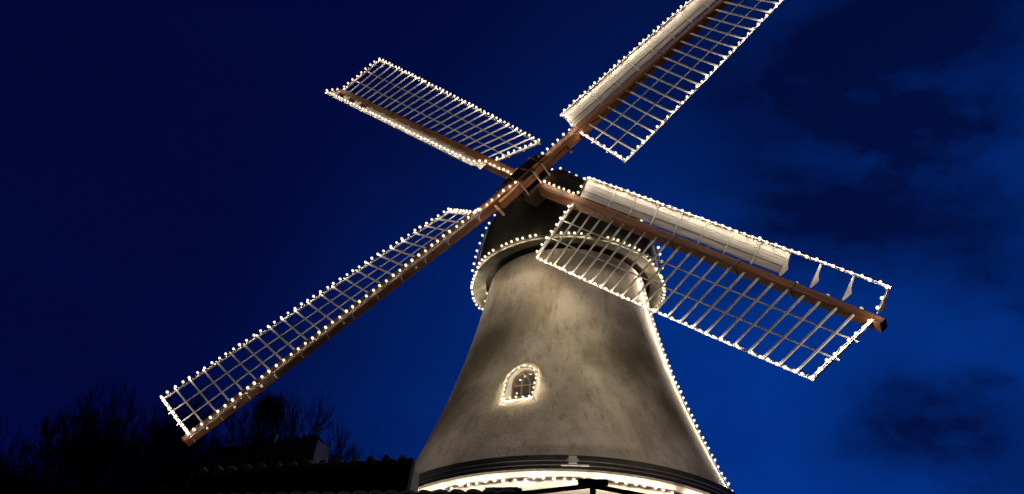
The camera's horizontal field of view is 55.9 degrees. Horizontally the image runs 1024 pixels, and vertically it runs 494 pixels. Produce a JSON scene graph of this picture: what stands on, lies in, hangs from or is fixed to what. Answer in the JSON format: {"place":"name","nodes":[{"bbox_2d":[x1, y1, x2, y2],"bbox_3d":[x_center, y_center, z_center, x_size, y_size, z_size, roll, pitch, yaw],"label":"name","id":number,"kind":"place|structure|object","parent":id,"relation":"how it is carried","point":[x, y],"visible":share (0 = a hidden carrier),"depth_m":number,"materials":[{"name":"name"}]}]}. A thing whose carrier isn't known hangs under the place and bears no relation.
{"place":"outdoors","nodes":[
{"label":"outdoors","id":0,"kind":"place"},
{"bbox_2d":[14,484,186,493],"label":"building","id":1,"kind":"structure","parent":0,"point":[141,489],"depth_m":31.91,"materials":[{"name":"black"}]},
{"bbox_2d":[0,0,1023,493],"label":"sky","id":2,"kind":"structure","parent":0,"point":[178,177],"materials":[{"name":"blue"}]},
{"label":"ground","id":3,"kind":"structure","parent":0,"visible":0},
{"bbox_2d":[0,414,102,493],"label":"bare tree","id":4,"kind":"object","parent":3,"relation":"on","point":[9,463],"visible":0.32,"depth_m":49.44,"materials":[{"name":"black plant"}]},
{"bbox_2d":[0,439,122,493],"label":"bare tree","id":5,"kind":"object","parent":3,"relation":"on","point":[30,469],"visible":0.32,"depth_m":49.91,"materials":[{"name":"black plant"}]},
{"bbox_2d":[0,392,180,493],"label":"bare tree","id":6,"kind":"object","parent":3,"relation":"on","point":[92,423],"visible":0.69,"depth_m":50.16,"materials":[{"name":"black plant"}]},
{"bbox_2d":[15,397,192,486],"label":"bare tree","id":7,"kind":"object","parent":3,"relation":"on","point":[151,426],"visible":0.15,"depth_m":54.83,"materials":[{"name":"black plant"}]},
{"bbox_2d":[6,379,270,493],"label":"bare tree","id":8,"kind":"object","parent":3,"relation":"on","point":[46,430],"visible":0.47,"depth_m":51.59,"materials":[{"name":"black plant"}]},
{"bbox_2d":[91,399,217,485],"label":"bare tree","id":9,"kind":"object","parent":3,"relation":"on","point":[183,479],"visible":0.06,"depth_m":56.44,"materials":[{"name":"black plant"}]},
{"bbox_2d":[108,406,329,485],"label":"bare tree","id":10,"kind":"object","parent":3,"relation":"on","point":[147,479],"visible":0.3,"depth_m":51.21,"materials":[{"name":"black plant"}]},
{"bbox_2d":[182,389,335,484],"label":"bare tree","id":11,"kind":"object","parent":3,"relation":"on","point":[258,417],"visible":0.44,"depth_m":56.37,"materials":[{"name":"black plant"}]},
{"bbox_2d":[195,434,329,470],"bbox_3d":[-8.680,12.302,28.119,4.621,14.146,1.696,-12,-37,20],"label":"building","id":12,"kind":"structure","parent":3,"relation":"on","point":[314,448],"depth_m":31.51,"materials":[{"name":"black"}]},
{"bbox_2d":[168,388,359,483],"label":"bare tree","id":13,"kind":"object","parent":3,"relation":"on","point":[339,455],"visible":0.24,"depth_m":51.39,"materials":[{"name":"black plant"}]},
{"bbox_2d":[183,454,418,493],"bbox_3d":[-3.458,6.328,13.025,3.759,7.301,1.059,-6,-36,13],"label":"building","id":14,"kind":"structure","parent":3,"relation":"on","point":[387,472],"depth_m":14.76,"materials":[{"name":"black"}]},
{"bbox_2d":[276,415,376,462],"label":"bare tree","id":15,"kind":"object","parent":3,"relation":"on","point":[359,454],"visible":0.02,"depth_m":57.57,"materials":[{"name":"black plant"}]},
{"bbox_2d":[216,487,521,493],"bbox_3d":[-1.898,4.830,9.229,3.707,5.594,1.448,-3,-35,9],"label":"building","id":16,"kind":"structure","parent":3,"relation":"on","point":[492,490],"depth_m":10.95,"materials":[{"name":"black"}]},
{"bbox_2d":[161,0,891,493],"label":"windmill","id":17,"kind":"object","parent":3,"relation":"on","point":[605,400],"visible":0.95,"depth_m":19.48,"materials":[{"name":"paint"}]},
{"bbox_2d":[160,208,470,430],"bbox_3d":[-4.073,1.340,20.688,6.200,6.013,0.967,1,-35,3],"label":"light string","id":18,"kind":"object","parent":17,"relation":"attached to","point":[247,341],"visible":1,"depth_m":21.13,"materials":[{"name":"white glass"}]},
{"bbox_2d":[186,181,515,436],"bbox_3d":[-3.122,1.043,19.916,6.165,6.291,0.476,0,-35,5],"label":"light string","id":19,"kind":"object","parent":17,"relation":"attached to","point":[475,212],"visible":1,"depth_m":19.54,"materials":[{"name":"white glass"}]},
{"bbox_2d":[326,88,511,174],"bbox_3d":[-2.667,-3.193,25.214,6.664,5.793,0.443,-17,-39,27],"label":"light string","id":20,"kind":"object","parent":17,"relation":"attached to","point":[424,139],"visible":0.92,"depth_m":24.68,"materials":[{"name":"white glass"}]},
{"bbox_2d":[343,58,539,159],"bbox_3d":[-2.225,-3.846,26.080,6.391,5.970,0.781,-14,-38,23],"label":"light string","id":21,"kind":"object","parent":17,"relation":"attached to","point":[487,114],"visible":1,"depth_m":26.09,"materials":[{"name":"white glass"}]},
{"bbox_2d":[501,364,536,399],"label":"light string","id":22,"kind":"object","parent":17,"relation":"attached to","point":[505,385],"visible":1,"depth_m":18.55,"materials":[{"name":"white glass"}]},
{"bbox_2d":[499,362,544,402],"bbox_3d":[0.202,2.631,18.726,0.953,0.980,0.465,-10,-37,18],"label":"window","id":23,"kind":"structure","parent":17,"relation":"in","point":[523,383],"depth_m":18.91,"materials":[{"name":"grey"}]},
{"bbox_2d":[441,477,680,493],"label":"light string","id":24,"kind":"object","parent":17,"relation":"attached to","point":[561,478],"visible":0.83,"depth_m":16.53,"materials":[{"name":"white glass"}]},
{"bbox_2d":[471,167,663,272],"bbox_3d":[1.325,-0.701,23.367,4.546,2.795,0.525,-1,-35,6],"label":"light string","id":25,"kind":"object","parent":17,"relation":"attached to","point":[658,247],"visible":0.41,"depth_m":23.23,"materials":[{"name":"white glass"}]},
{"bbox_2d":[470,231,665,312],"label":"light string","id":26,"kind":"object","parent":17,"relation":"attached to","point":[536,236],"visible":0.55,"depth_m":21.86,"materials":[{"name":"white glass"}]},
{"bbox_2d":[541,0,691,153],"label":"light string","id":27,"kind":"object","parent":17,"relation":"attached to","point":[605,74],"visible":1,"depth_m":22.82,"materials":[{"name":"white glass"}]},
{"bbox_2d":[581,0,781,159],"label":"light string","id":28,"kind":"object","parent":17,"relation":"attached to","point":[667,116],"visible":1,"depth_m":21.97,"materials":[{"name":"white glass"}]},
{"bbox_2d":[640,278,732,490],"bbox_3d":[3.612,2.755,20.173,1.804,5.531,0.098,-9,-36,17],"label":"light string","id":29,"kind":"object","parent":17,"relation":"attached to","point":[693,420],"visible":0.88,"depth_m":19.90,"materials":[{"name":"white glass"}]},
{"bbox_2d":[536,205,870,378],"bbox_3d":[2.885,0.548,17.607,6.624,5.758,0.642,-22,-42,32],"label":"light string","id":30,"kind":"object","parent":17,"relation":"attached to","point":[827,360],"visible":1,"depth_m":16.69,"materials":[{"name":"white glass"}]},
{"bbox_2d":[543,177,888,310],"bbox_3d":[3.257,-0.310,18.243,6.901,5.589,0.220,-22,-42,32],"label":"light string","id":31,"kind":"object","parent":17,"relation":"attached to","point":[766,242],"visible":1,"depth_m":17.50,"materials":[{"name":"white glass"}]},
{"bbox_2d":[499,478,644,493],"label":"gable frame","id":32,"kind":"object","parent":3,"relation":"on","point":[593,485],"visible":1,"depth_m":10.51,"materials":[{"name":"white wood"}]}
]}

